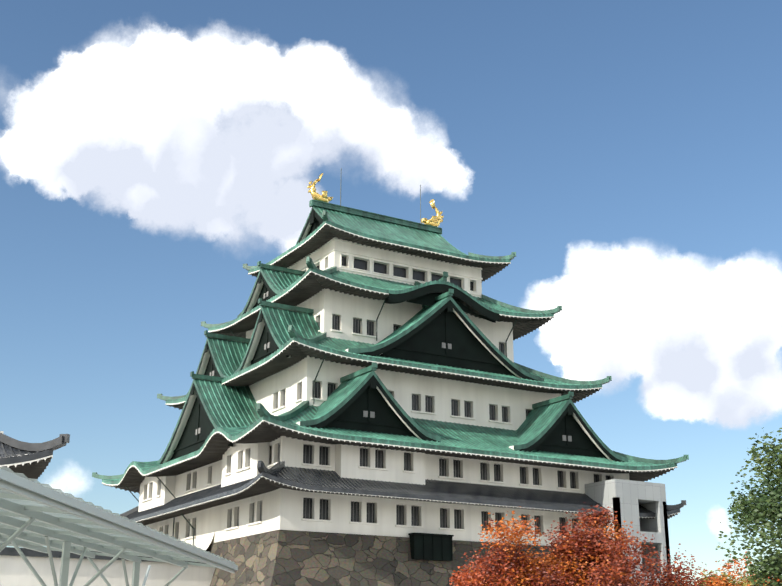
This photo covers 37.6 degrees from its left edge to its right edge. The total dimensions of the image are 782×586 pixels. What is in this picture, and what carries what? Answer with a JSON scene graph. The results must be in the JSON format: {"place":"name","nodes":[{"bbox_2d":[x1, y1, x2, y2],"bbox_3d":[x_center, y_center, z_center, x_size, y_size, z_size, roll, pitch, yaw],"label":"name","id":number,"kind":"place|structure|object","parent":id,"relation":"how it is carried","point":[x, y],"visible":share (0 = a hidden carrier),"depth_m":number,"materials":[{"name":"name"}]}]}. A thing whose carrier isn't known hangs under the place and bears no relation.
{"place":"outdoors","nodes":[
{"label":"outdoors","id":0,"kind":"place"},
{"bbox_2d":[138,237,628,545],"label":"castle walls","id":1,"kind":"structure","parent":0,"point":[338,314],"depth_m":100.52,"materials":[{"name":"white paint"}]},
{"bbox_2d":[195,533,213,549],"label":"entry","id":2,"kind":"object","parent":1,"relation":"attached to","point":[203,542],"visible":0.28,"depth_m":98.95,"materials":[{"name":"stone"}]},
{"bbox_2d":[125,296,564,544],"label":"drain pipes","id":3,"kind":"object","parent":1,"relation":"attached to","point":[313,403],"visible":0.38,"depth_m":105.71,"materials":[{"name":"black metal"}]},
{"bbox_2d":[243,199,515,280],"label":"top roof","id":4,"kind":"structure","parent":1,"relation":"on","point":[326,222],"depth_m":115.39,"materials":[{"name":"green metal"}]},
{"bbox_2d":[307,173,443,226],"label":"roof ornaments","id":5,"kind":"object","parent":4,"relation":"on","point":[436,220],"visible":1,"depth_m":117.19,"materials":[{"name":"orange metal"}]},
{"bbox_2d":[340,168,420,223],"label":"lightning rods","id":6,"kind":"object","parent":4,"relation":"on","point":[420,200],"visible":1,"depth_m":122.12,"materials":[{"name":"grey metal"}]},
{"bbox_2d":[201,257,561,340],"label":"roof tier","id":7,"kind":"object","parent":1,"relation":"on","point":[283,285],"visible":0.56,"depth_m":108.85,"materials":[{"name":"green metal"}]},
{"bbox_2d":[157,289,611,409],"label":"roof tier","id":8,"kind":"object","parent":1,"relation":"attached to","point":[443,337],"visible":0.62,"depth_m":104.17,"materials":[{"name":"green metal"}]},
{"bbox_2d":[92,362,688,493],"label":"roof tier","id":9,"kind":"object","parent":1,"relation":"attached to","point":[217,419],"visible":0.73,"depth_m":100.56,"materials":[{"name":"green metal"}]},
{"bbox_2d":[120,461,685,524],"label":"roof tier","id":10,"kind":"object","parent":1,"relation":"attached to","point":[276,476],"visible":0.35,"depth_m":94.02,"materials":[{"name":"grey tile"}]},
{"bbox_2d":[0,0,781,584],"label":"sky","id":11,"kind":"structure","parent":0,"point":[627,154],"materials":[{"name":"blue"}]},
{"bbox_2d":[711,551,763,583],"bbox_3d":[16.318,14.191,49.539,7.687,6.048,6.899,10,-20,-30],"label":"tree","id":12,"kind":"object","parent":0,"point":[728,567],"depth_m":49.70,"materials":[{"name":"orange plant"}]},
{"label":"ground","id":13,"kind":"structure","parent":0,"visible":0},
{"bbox_2d":[0,547,214,585],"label":"hashidai walls","id":14,"kind":"structure","parent":13,"relation":"on","point":[15,570],"depth_m":90.06,"materials":[{"name":"paint"}]},
{"bbox_2d":[0,469,237,585],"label":"canopy frame","id":15,"kind":"object","parent":13,"relation":"on","point":[20,488],"visible":1,"depth_m":23.58,"materials":[{"name":"grey metal"}]},
{"bbox_2d":[0,467,234,563],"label":"canopy sheet","id":16,"kind":"object","parent":15,"relation":"on","point":[28,503],"visible":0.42,"depth_m":21.55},
{"bbox_2d":[206,530,563,585],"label":"stone base","id":17,"kind":"object","parent":13,"relation":"on","point":[288,558],"visible":0.43,"depth_m":89.93,"materials":[{"name":"grey stone"}]},
{"bbox_2d":[408,532,453,560],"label":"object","id":18,"kind":"object","parent":17,"relation":"on","point":[430,546],"visible":0.96,"depth_m":93.16,"materials":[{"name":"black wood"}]},
{"bbox_2d":[449,568,472,585],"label":"maple","id":19,"kind":"object","parent":13,"relation":"on","point":[453,578],"visible":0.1,"depth_m":42.24,"materials":[{"name":"plant"}]},
{"bbox_2d":[454,502,711,585],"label":"maple","id":20,"kind":"object","parent":13,"relation":"on","point":[576,548],"depth_m":37.04,"materials":[{"name":"plant"}]},
{"bbox_2d":[585,479,670,585],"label":"elevator tower","id":21,"kind":"structure","parent":13,"relation":"on","point":[625,499],"depth_m":101.95,"materials":[{"name":"white concrete"}]},
{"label":"green tree","id":22,"kind":"object","parent":13,"relation":"on","visible":0},
{"bbox_2d":[716,427,781,585],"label":"green tree","id":23,"kind":"object","parent":22,"relation":"attached to","point":[763,507],"visible":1,"depth_m":30.88,"materials":[{"name":"green plant"}]},
{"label":"yellow tree wood","id":24,"kind":"object","parent":13,"relation":"on","visible":0},
{"bbox_2d":[683,570,781,585],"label":"autumn foliage","id":25,"kind":"object","parent":24,"relation":"attached to","point":[714,580],"visible":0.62,"depth_m":42.05,"materials":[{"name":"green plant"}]},
{"bbox_3d":[-29.519,16.602,60.114,18.000,7.800,20.000,10,-20,-30],"label":"small keep base","id":26,"kind":"object","parent":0,"visible":0},
{"bbox_2d":[0,431,69,478],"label":"tiled roof","id":27,"kind":"structure","parent":26,"relation":"on","point":[30,460],"depth_m":58.91,"materials":[{"name":"grey tile"}]}
]}

